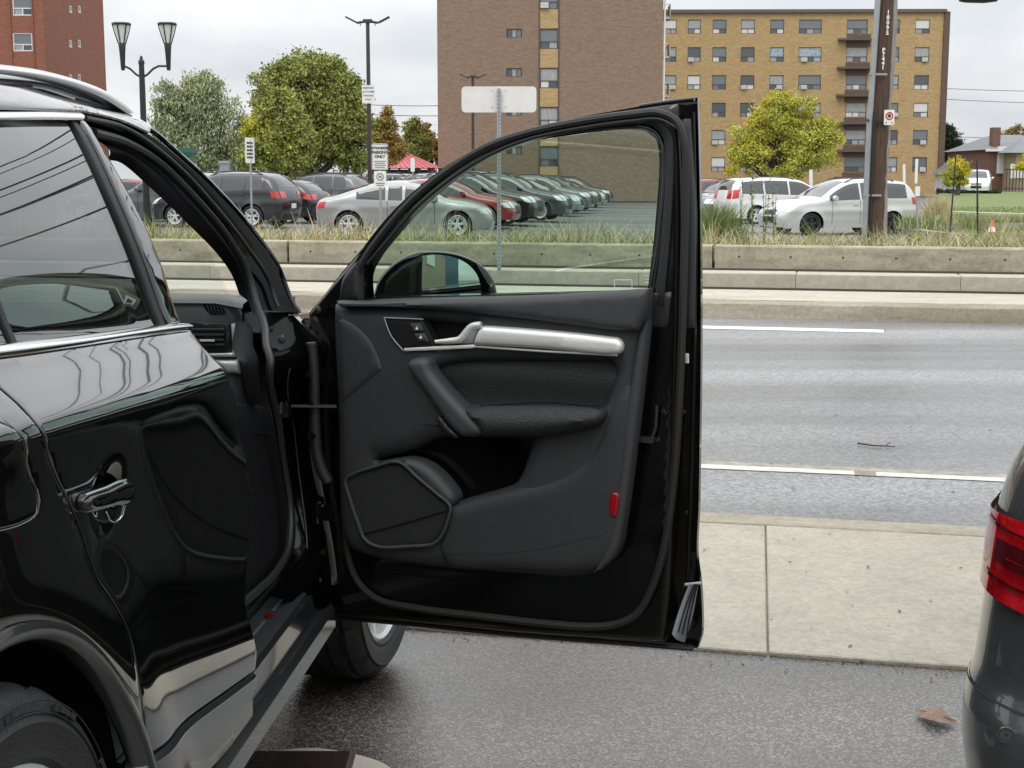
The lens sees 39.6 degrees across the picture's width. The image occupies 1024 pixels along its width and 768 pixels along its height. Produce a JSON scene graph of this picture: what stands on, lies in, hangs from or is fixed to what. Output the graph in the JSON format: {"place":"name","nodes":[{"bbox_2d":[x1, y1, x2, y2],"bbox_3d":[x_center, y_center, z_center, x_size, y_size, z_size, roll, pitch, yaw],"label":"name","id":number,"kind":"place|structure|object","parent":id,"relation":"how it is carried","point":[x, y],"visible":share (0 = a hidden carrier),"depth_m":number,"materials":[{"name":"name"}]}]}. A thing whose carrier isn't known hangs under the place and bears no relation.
{"place":"outdoors","nodes":[
{"label":"outdoors","id":0,"kind":"place"},
{"bbox_2d":[151,195,942,246],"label":"car park","id":1,"kind":"structure","parent":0,"point":[637,212],"depth_m":50.30,"materials":[{"name":"grey asphalt"}]},
{"bbox_2d":[0,0,108,156],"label":"brick building","id":2,"kind":"structure","parent":1,"relation":"on","point":[63,37],"depth_m":116.49,"materials":[{"name":"red brick"}]},
{"bbox_2d":[12,0,30,15],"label":"window","id":3,"kind":"structure","parent":2,"relation":"in","point":[22,7],"depth_m":112.96,"materials":[{"name":"white glass"}]},
{"bbox_2d":[13,33,32,50],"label":"window","id":4,"kind":"structure","parent":2,"relation":"in","point":[21,41],"depth_m":113.32,"materials":[{"name":"white glass"}]},
{"bbox_2d":[111,22,176,230],"bbox_3d":[-9.083,-6.384,35.450,1.610,5.142,0.478,0,8,0],"label":"street lamp","id":5,"kind":"object","parent":1,"relation":"on","point":[122,31],"visible":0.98,"depth_m":35.17,"materials":[{"name":"black metal"}]},
{"bbox_2d":[128,171,217,223],"bbox_3d":[-11.247,-6.093,46.605,4.621,1.759,2.224,2,9,15],"label":"parked car","id":6,"kind":"object","parent":1,"relation":"on","point":[136,194],"visible":0.09,"depth_m":45.86,"materials":[{"name":"grey paint"}]},
{"bbox_2d":[147,68,251,172],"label":"leafy tree","id":7,"kind":"object","parent":1,"relation":"on","point":[196,126],"visible":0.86,"depth_m":70.34,"materials":[{"name":"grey plant"}]},
{"bbox_2d":[151,171,301,227],"bbox_3d":[-8.956,-5.805,44.625,4.621,1.759,2.224,3,9,17],"label":"parked car","id":8,"kind":"object","parent":1,"relation":"on","point":[277,195],"visible":0.65,"depth_m":43.53,"materials":[{"name":"black paint"}]},
{"bbox_2d":[232,83,318,178],"bbox_3d":[-9.518,-9.360,57.133,3.595,5.442,2.304,0,8,0],"label":"leafy tree","id":9,"kind":"object","parent":1,"relation":"on","point":[284,138],"visible":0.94,"depth_m":56.74,"materials":[{"name":"green plant"}]},
{"bbox_2d":[286,179,329,222],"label":"parked car","id":10,"kind":"object","parent":1,"relation":"on","point":[312,193],"visible":0.2,"depth_m":48.38,"materials":[{"name":"black paint"}]},
{"bbox_2d":[246,43,376,175],"bbox_3d":[-9.247,-11.622,65.025,6.162,7.656,4.318,0,8,0],"label":"leafy tree","id":11,"kind":"object","parent":1,"relation":"on","point":[335,106],"visible":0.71,"depth_m":64.21,"materials":[{"name":"green plant"}]},
{"bbox_2d":[299,172,369,211],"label":"parked car","id":12,"kind":"object","parent":1,"relation":"on","point":[333,183],"visible":0.11,"depth_m":55.35,"materials":[{"name":"grey paint"}]},
{"bbox_2d":[345,16,389,183],"bbox_3d":[-5.940,-11.108,59.016,1.827,8.116,0.500,0,8,0],"label":"light pole","id":13,"kind":"object","parent":1,"relation":"on","point":[368,93],"visible":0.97,"depth_m":58.75,"materials":[{"name":"metal"}]},
{"bbox_2d":[365,173,411,182],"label":"parked car","id":14,"kind":"object","parent":1,"relation":"on","point":[394,176],"visible":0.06,"depth_m":60.38,"materials":[{"name":"black paint"}]},
{"bbox_2d":[365,105,411,172],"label":"leafy tree","id":15,"kind":"object","parent":1,"relation":"on","point":[385,129],"visible":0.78,"depth_m":76.59,"materials":[{"name":"orange plant"}]},
{"bbox_2d":[316,180,495,237],"bbox_3d":[-2.799,-4.662,37.722,4.730,1.482,2.154,0,8,3],"label":"parked car","id":16,"kind":"object","parent":1,"relation":"on","point":[359,201],"visible":0.72,"depth_m":36.89,"materials":[{"name":"silver metal"}]},
{"bbox_2d":[372,153,439,173],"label":"pavilion","id":17,"kind":"structure","parent":1,"relation":"on","point":[420,163],"depth_m":94.26,"materials":[{"name":"red metal"}]},
{"bbox_2d":[401,115,434,169],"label":"leafy tree","id":18,"kind":"object","parent":1,"relation":"on","point":[417,135],"visible":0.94,"depth_m":108.07,"materials":[{"name":"green plant"}]},
{"bbox_2d":[422,122,437,169],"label":"leafy tree","id":19,"kind":"object","parent":1,"relation":"on","point":[434,157],"visible":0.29,"depth_m":116.03,"materials":[{"name":"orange plant"}]},
{"bbox_2d":[409,179,521,225],"bbox_3d":[-1.914,-5.826,45.586,4.385,1.524,2.154,2,8,12],"label":"parked car","id":20,"kind":"object","parent":1,"relation":"on","point":[511,209],"visible":0.22,"depth_m":44.64,"materials":[{"name":"red paint"}]},
{"bbox_2d":[460,73,485,170],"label":"light pole","id":21,"kind":"object","parent":1,"relation":"on","point":[472,77],"visible":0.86,"depth_m":83.59,"materials":[{"name":"metal"}]},
{"bbox_2d":[418,172,544,223],"bbox_3d":[-1.222,-6.396,48.717,4.621,1.759,2.224,2,9,16],"label":"parked car","id":22,"kind":"object","parent":1,"relation":"on","point":[531,205],"visible":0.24,"depth_m":47.77,"materials":[{"name":"paint"}]},
{"bbox_2d":[483,172,572,220],"bbox_3d":[-0.055,-7.018,53.096,4.621,1.759,2.224,2,9,14],"label":"parked car","id":23,"kind":"object","parent":1,"relation":"on","point":[556,203],"visible":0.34,"depth_m":52.09,"materials":[{"name":"grey paint"}]},
{"bbox_2d":[526,179,584,215],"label":"parked car","id":24,"kind":"object","parent":1,"relation":"on","point":[578,202],"visible":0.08,"depth_m":60.17,"materials":[{"name":"blue paint"}]},
{"bbox_2d":[517,174,594,211],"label":"parked car","id":25,"kind":"object","parent":1,"relation":"on","point":[588,198],"visible":0.15,"depth_m":65.10,"materials":[{"name":"grey paint"}]},
{"bbox_2d":[548,175,601,209],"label":"parked car","id":26,"kind":"object","parent":1,"relation":"on","point":[597,197],"visible":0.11,"depth_m":71.13,"materials":[{"name":"grey paint"}]},
{"bbox_2d":[560,176,612,204],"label":"parked car","id":27,"kind":"object","parent":1,"relation":"on","point":[607,192],"visible":0.09,"depth_m":85.90,"materials":[{"name":"black paint"}]},
{"bbox_2d":[702,179,723,212],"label":"parked car","id":28,"kind":"object","parent":1,"relation":"on","point":[708,194],"visible":0.03,"depth_m":59.41,"materials":[{"name":"grey paint"}]},
{"bbox_2d":[713,177,810,223],"bbox_3d":[10.636,-7.324,56.531,5.164,1.842,2.354,-3,9,-18],"label":"parked car","id":29,"kind":"object","parent":1,"relation":"on","point":[726,191],"visible":0.45,"depth_m":55.31,"materials":[{"name":"white paint"}]},
{"bbox_2d":[723,88,846,180],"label":"leafy tree","id":30,"kind":"object","parent":1,"relation":"on","point":[798,147],"visible":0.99,"depth_m":82.20,"materials":[{"name":"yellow plant"}]},
{"bbox_2d":[662,9,950,194],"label":"apartment block","id":31,"kind":"structure","parent":1,"relation":"on","point":[726,66],"depth_m":136.84,"materials":[{"name":"yellow brick"}]},
{"bbox_2d":[687,75,699,89],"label":"window","id":32,"kind":"structure","parent":31,"relation":"in","point":[693,81],"depth_m":137.22,"materials":[{"name":"white glass"}]},
{"bbox_2d":[687,47,700,61],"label":"window","id":33,"kind":"structure","parent":31,"relation":"in","point":[694,53],"depth_m":136.82,"materials":[{"name":"grey glass"}]},
{"bbox_2d":[688,20,700,33],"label":"window","id":34,"kind":"structure","parent":31,"relation":"in","point":[694,26],"depth_m":136.49,"materials":[{"name":"white glass"}]},
{"bbox_2d":[711,130,724,144],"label":"window","id":35,"kind":"structure","parent":31,"relation":"in","point":[718,136],"depth_m":137.93,"materials":[{"name":"grey glass"}]},
{"bbox_2d":[711,157,724,171],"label":"window","id":36,"kind":"structure","parent":31,"relation":"in","point":[717,163],"depth_m":138.30,"materials":[{"name":"white glass"}]},
{"bbox_2d":[712,47,725,61],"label":"window","id":37,"kind":"structure","parent":31,"relation":"in","point":[718,53],"depth_m":136.79,"materials":[{"name":"grey glass"}]},
{"bbox_2d":[712,75,725,89],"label":"window","id":38,"kind":"structure","parent":31,"relation":"in","point":[718,81],"depth_m":137.19,"materials":[{"name":"grey glass"}]},
{"bbox_2d":[712,103,725,116],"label":"window","id":39,"kind":"structure","parent":31,"relation":"in","point":[718,109],"depth_m":137.56,"materials":[{"name":"grey glass"}]},
{"bbox_2d":[713,20,726,33],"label":"window","id":40,"kind":"structure","parent":31,"relation":"in","point":[719,26],"depth_m":136.42,"materials":[{"name":"grey glass"}]},
{"bbox_2d":[740,75,753,89],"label":"window","id":41,"kind":"structure","parent":31,"relation":"in","point":[746,81],"depth_m":137.12,"materials":[{"name":"grey glass"}]},
{"bbox_2d":[741,20,754,33],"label":"window","id":42,"kind":"structure","parent":31,"relation":"in","point":[747,26],"depth_m":136.39,"materials":[{"name":"white glass"}]},
{"bbox_2d":[741,47,754,61],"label":"window","id":43,"kind":"structure","parent":31,"relation":"in","point":[747,53],"depth_m":136.75,"materials":[{"name":"grey glass"}]},
{"bbox_2d":[769,75,783,89],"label":"window","id":44,"kind":"structure","parent":31,"relation":"in","point":[776,81],"depth_m":137.05,"materials":[{"name":"white glass"}]},
{"bbox_2d":[770,20,783,33],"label":"window","id":45,"kind":"structure","parent":31,"relation":"in","point":[776,26],"depth_m":136.32,"materials":[{"name":"grey glass"}]},
{"bbox_2d":[770,47,783,61],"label":"window","id":46,"kind":"structure","parent":31,"relation":"in","point":[776,53],"depth_m":136.69,"materials":[{"name":"blue glass"}]},
{"bbox_2d":[798,75,820,89],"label":"window","id":47,"kind":"structure","parent":31,"relation":"in","point":[805,82],"depth_m":136.99,"materials":[{"name":"grey glass"}]},
{"bbox_2d":[798,47,821,61],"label":"window","id":48,"kind":"structure","parent":31,"relation":"in","point":[806,54],"depth_m":136.62,"materials":[{"name":"blue glass"}]},
{"bbox_2d":[799,20,821,33],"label":"window","id":49,"kind":"structure","parent":31,"relation":"in","point":[805,26],"depth_m":136.25,"materials":[{"name":"grey glass"}]},
{"bbox_2d":[844,157,864,171],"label":"window","id":50,"kind":"structure","parent":31,"relation":"in","point":[852,164],"depth_m":138.03,"materials":[{"name":"grey glass"}]},
{"bbox_2d":[845,103,865,116],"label":"window","id":51,"kind":"structure","parent":31,"relation":"in","point":[852,109],"depth_m":137.29,"materials":[{"name":"white glass"}]},
{"bbox_2d":[845,130,865,144],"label":"window","id":52,"kind":"structure","parent":31,"relation":"in","point":[854,137],"depth_m":137.66,"materials":[{"name":"grey glass"}]},
{"bbox_2d":[846,75,866,89],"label":"window","id":53,"kind":"structure","parent":31,"relation":"in","point":[853,82],"depth_m":136.92,"materials":[{"name":"grey glass"}]},
{"bbox_2d":[846,47,867,61],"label":"window","id":54,"kind":"structure","parent":31,"relation":"in","point":[854,54],"depth_m":136.52,"materials":[{"name":"grey glass"}]},
{"bbox_2d":[847,20,867,33],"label":"window","id":55,"kind":"structure","parent":31,"relation":"in","point":[853,26],"depth_m":136.15,"materials":[{"name":"grey glass"}]},
{"bbox_2d":[912,157,926,171],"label":"window","id":56,"kind":"structure","parent":31,"relation":"in","point":[922,161],"depth_m":137.86,"materials":[{"name":"grey glass"}]},
{"bbox_2d":[913,103,927,116],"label":"window","id":57,"kind":"structure","parent":31,"relation":"in","point":[920,109],"depth_m":137.15,"materials":[{"name":"white glass"}]},
{"bbox_2d":[913,130,927,144],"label":"window","id":58,"kind":"structure","parent":31,"relation":"in","point":[919,136],"depth_m":137.52,"materials":[{"name":"grey glass"}]},
{"bbox_2d":[914,47,928,61],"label":"window","id":59,"kind":"structure","parent":31,"relation":"in","point":[921,53],"depth_m":136.39,"materials":[{"name":"grey glass"}]},
{"bbox_2d":[914,75,928,89],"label":"window","id":60,"kind":"structure","parent":31,"relation":"in","point":[921,82],"depth_m":136.79,"materials":[{"name":"grey glass"}]},
{"bbox_2d":[915,20,929,33],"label":"window","id":61,"kind":"structure","parent":31,"relation":"in","point":[921,26],"depth_m":136.02,"materials":[{"name":"white glass"}]},
{"bbox_2d":[758,178,915,234],"bbox_3d":[10.346,-5.652,45.158,4.970,1.802,2.274,-3,9,-19],"label":"parked car","id":62,"kind":"object","parent":1,"relation":"on","point":[830,203],"visible":0.73,"depth_m":44.26,"materials":[{"name":"silver metal"}]},
{"bbox_2d":[944,121,965,163],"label":"conifer","id":63,"kind":"object","parent":1,"relation":"on","point":[952,141],"visible":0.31,"depth_m":147.51,"materials":[{"name":"green plant"}]},
{"bbox_2d":[897,229,1023,242],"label":"lawn kerb","id":64,"kind":"structure","parent":1,"relation":"on","point":[923,231],"depth_m":38.01,"materials":[{"name":"concrete"}]},
{"bbox_2d":[1001,123,1023,135],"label":"leafy tree","id":65,"kind":"object","parent":1,"relation":"on","point":[1016,129],"visible":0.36,"depth_m":147.31,"materials":[{"name":"orange plant"}]},
{"bbox_2d":[103,0,1023,178],"label":"sky","id":66,"kind":"structure","parent":0,"point":[231,39],"materials":[{"name":"white"}]},
{"bbox_2d":[290,261,883,302],"bbox_3d":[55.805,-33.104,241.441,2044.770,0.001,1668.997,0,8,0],"label":"ground","id":67,"kind":"structure","parent":0,"point":[713,267],"depth_m":24.58,"materials":[{"name":"concrete"}]},
{"bbox_2d":[437,0,670,200],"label":"apartment tower","id":68,"kind":"structure","parent":67,"relation":"on","point":[569,59],"depth_m":97.97,"materials":[{"name":"brown brick"}]},
{"bbox_2d":[540,29,557,48],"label":"window","id":69,"kind":"structure","parent":68,"relation":"in","point":[548,37],"depth_m":97.68,"materials":[{"name":"grey glass"}]},
{"bbox_2d":[540,68,557,87],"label":"window","id":70,"kind":"structure","parent":68,"relation":"in","point":[548,76],"depth_m":98.07,"materials":[{"name":"grey glass"}]},
{"bbox_2d":[540,107,557,124],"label":"window","id":71,"kind":"structure","parent":68,"relation":"in","point":[547,114],"depth_m":98.43,"materials":[{"name":"grey glass"}]},
{"bbox_2d":[540,146,557,165],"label":"window","id":72,"kind":"structure","parent":68,"relation":"in","point":[548,154],"depth_m":98.81,"materials":[{"name":"grey glass"}]},
{"bbox_2d":[161,262,1023,291],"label":"concrete ledge","id":73,"kind":"object","parent":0,"point":[891,281],"visible":0.52,"depth_m":18.39,"materials":[{"name":"grey concrete"}]},
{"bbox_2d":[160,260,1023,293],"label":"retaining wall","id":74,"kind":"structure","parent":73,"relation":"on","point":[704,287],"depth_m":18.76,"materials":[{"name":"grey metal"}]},
{"bbox_2d":[166,280,1023,304],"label":"concrete curb","id":75,"kind":"object","parent":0,"point":[884,297],"depth_m":17.07,"materials":[{"name":"concrete"}]},
{"bbox_2d":[255,629,966,767],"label":"parking apron","id":76,"kind":"object","parent":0,"point":[429,699],"depth_m":3.91,"materials":[{"name":"grey asphalt"}]},
{"bbox_2d":[244,748,389,767],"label":"drain cover","id":77,"kind":"object","parent":76,"relation":"in","point":[308,758],"visible":0.98,"depth_m":3.53,"materials":[{"name":"metal"}]},
{"bbox_2d":[0,64,703,767],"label":"parked suv","id":78,"kind":"object","parent":76,"relation":"on","point":[228,524],"visible":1,"depth_m":3.19,"materials":[{"name":"black paint"}]},
{"bbox_2d":[915,708,956,722],"bbox_3d":[1.140,0.891,3.828,0.073,0.016,0.115,-2,9,-14],"label":"dry leaf","id":79,"kind":"object","parent":76,"relation":"on","point":[941,715],"visible":1,"depth_m":3.82,"materials":[{"name":"brown plant"}]},
{"bbox_2d":[961,443,1023,767],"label":"parked car","id":80,"kind":"object","parent":76,"relation":"on","point":[992,722],"visible":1,"depth_m":2.38,"materials":[{"name":"grey paint"}]},
{"bbox_2d":[300,309,1023,526],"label":"road","id":81,"kind":"structure","parent":0,"point":[935,396],"depth_m":9.54,"materials":[{"name":"grey asphalt"}]},
{"bbox_2d":[169,289,1023,323],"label":"median kerb","id":82,"kind":"structure","parent":81,"relation":"on","point":[906,312],"depth_m":15.92,"materials":[{"name":"concrete"}]},
{"bbox_2d":[701,464,854,474],"bbox_3d":[-27.455,-0.486,14.308,60.123,0.001,0.122,2,8,13],"label":"edge line","id":83,"kind":"object","parent":81,"relation":"on","point":[756,468],"visible":0.19,"depth_m":7.75,"materials":[{"name":"paint"}]},
{"bbox_2d":[703,326,883,332],"bbox_3d":[2.247,-0.600,15.095,3.300,0.001,0.296,2,8,13],"label":"lane line","id":84,"kind":"object","parent":81,"relation":"on","point":[792,329],"visible":0.55,"depth_m":14.90,"materials":[{"name":"white paint"}]},
{"bbox_2d":[701,460,1006,476],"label":"worn edge line","id":85,"kind":"object","parent":81,"relation":"on","point":[857,469],"visible":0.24,"depth_m":7.78,"materials":[{"name":"paint"}]},
{"bbox_2d":[876,472,1005,481],"bbox_3d":[31.086,1.441,1.041,59.764,0.001,0.122,2,8,13],"label":"edge line","id":86,"kind":"object","parent":81,"relation":"on","point":[939,476],"visible":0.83,"depth_m":7.57,"materials":[{"name":"paint"}]},
{"bbox_2d":[406,512,985,669],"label":"sidewalk","id":87,"kind":"structure","parent":0,"point":[836,599],"depth_m":5.01,"materials":[{"name":"concrete"}]},
{"bbox_2d":[930,158,962,190],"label":"white garage","id":88,"kind":"structure","parent":0,"point":[938,182],"depth_m":127.69,"materials":[{"name":"white paint"}]},
{"bbox_2d":[909,191,1023,243],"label":"lawn","id":89,"kind":"structure","parent":0,"point":[1010,199],"depth_m":73.71,"materials":[{"name":"green plant"}]},
{"bbox_2d":[893,212,931,229],"bbox_3d":[12.129,-4.983,43.276,1.178,0.519,1.269,-4,9,-28],"label":"grass tuft","id":90,"kind":"object","parent":89,"relation":"on","point":[911,220],"visible":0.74,"depth_m":43.13,"materials":[{"name":"green plant"}]},
{"bbox_2d":[915,159,919,232],"bbox_3d":[11.592,-5.336,40.642,0.172,2.179,0.074,0,8,0],"label":"sign post","id":91,"kind":"object","parent":89,"relation":"on","point":[917,191],"visible":0.92,"depth_m":40.58,"materials":[{"name":"grey metal"}]},
{"bbox_2d":[919,213,949,229],"bbox_3d":[12.828,-4.970,43.184,1.241,0.520,1.178,-8,11,-43],"label":"grass tuft","id":92,"kind":"object","parent":89,"relation":"on","point":[936,220],"visible":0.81,"depth_m":43.07,"materials":[{"name":"green plant"}]},
{"bbox_2d":[918,193,964,222],"bbox_3d":[13.632,-5.657,45.730,1.605,1.049,1.520,6,10,34],"label":"grass tuft","id":93,"kind":"object","parent":89,"relation":"on","point":[938,207],"visible":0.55,"depth_m":45.47,"materials":[{"name":"beige plant"}]},
{"bbox_2d":[938,155,973,194],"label":"leafy tree","id":94,"kind":"object","parent":89,"relation":"on","point":[962,170],"visible":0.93,"depth_m":98.70,"materials":[{"name":"yellow plant"}]},
{"bbox_2d":[935,187,1001,194],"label":"hedge","id":95,"kind":"object","parent":89,"relation":"on","point":[964,191],"visible":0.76,"depth_m":104.82,"materials":[{"name":"green plant"}]},
{"bbox_2d":[952,212,986,229],"bbox_3d":[13.976,-4.997,43.375,1.132,0.520,1.613,-1,8,-10],"label":"grass tuft","id":96,"kind":"object","parent":89,"relation":"on","point":[967,220],"visible":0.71,"depth_m":43.03,"materials":[{"name":"green plant"}]},
{"bbox_2d":[918,210,1023,217],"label":"garden path","id":97,"kind":"structure","parent":89,"relation":"on","point":[984,213],"depth_m":56.32,"materials":[{"name":"concrete"}]},
{"bbox_2d":[928,223,1023,229],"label":"lawn edging","id":98,"kind":"object","parent":89,"relation":"on","point":[1019,225],"visible":0.5,"depth_m":42.95,"materials":[{"name":"concrete"}]},
{"bbox_2d":[962,169,993,193],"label":"parked car","id":99,"kind":"object","parent":89,"relation":"on","point":[985,177],"visible":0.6,"depth_m":105.03,"materials":[{"name":"white paint"}]},
{"bbox_2d":[944,127,1023,191],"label":"brick house","id":100,"kind":"structure","parent":89,"relation":"on","point":[996,153],"depth_m":116.74,"materials":[{"name":"red brick"}]},
{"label":"verge soil","id":101,"kind":"structure","parent":0,"visible":0},
{"bbox_2d":[245,137,254,225],"bbox_3d":[-6.018,-4.519,32.656,0.044,2.255,0.372,4,9,24],"label":"parking sign","id":102,"kind":"object","parent":101,"relation":"on","point":[249,152],"visible":0.94,"depth_m":32.61,"materials":[{"name":"grey metal"}]},
{"bbox_2d":[369,144,389,224],"bbox_3d":[-2.847,-4.145,30.713,0.459,2.073,0.069,0,8,0],"label":"parking sign","id":103,"kind":"object","parent":101,"relation":"on","point":[379,157],"visible":1,"depth_m":30.61,"materials":[{"name":"grey metal"}]},
{"bbox_2d":[461,86,535,270],"bbox_3d":[-0.170,-2.688,18.673,0.978,2.402,0.077,0,8,0],"label":"road sign","id":104,"kind":"object","parent":101,"relation":"on","point":[498,99],"visible":0.96,"depth_m":18.56,"materials":[{"name":"metal"}]},
{"bbox_2d":[142,210,1023,259],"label":"roadside grass","id":105,"kind":"structure","parent":101,"relation":"on","point":[780,239],"depth_m":21.42,"materials":[{"name":"green plant"}]},
{"bbox_2d":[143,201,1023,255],"bbox_3d":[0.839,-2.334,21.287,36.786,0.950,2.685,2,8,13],"label":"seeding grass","id":106,"kind":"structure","parent":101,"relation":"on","point":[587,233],"depth_m":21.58,"materials":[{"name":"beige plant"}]},
{"bbox_2d":[151,238,1023,271],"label":"concrete barrier","id":107,"kind":"object","parent":101,"relation":"on","point":[979,259],"visible":0.53,"depth_m":19.69,"materials":[{"name":"grey concrete"}]},
{"bbox_2d":[702,199,763,244],"bbox_3d":[3.114,-2.461,22.126,1.733,0.850,1.798,0,8,0],"label":"grass tuft","id":108,"kind":"object","parent":101,"relation":"on","point":[724,216],"visible":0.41,"depth_m":22.15,"materials":[{"name":"green plant"}]},
{"bbox_2d":[861,0,897,245],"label":"utility pole","id":109,"kind":"object","parent":101,"relation":"on","point":[880,117],"visible":0.95,"depth_m":25.39,"materials":[{"name":"brown wood"}]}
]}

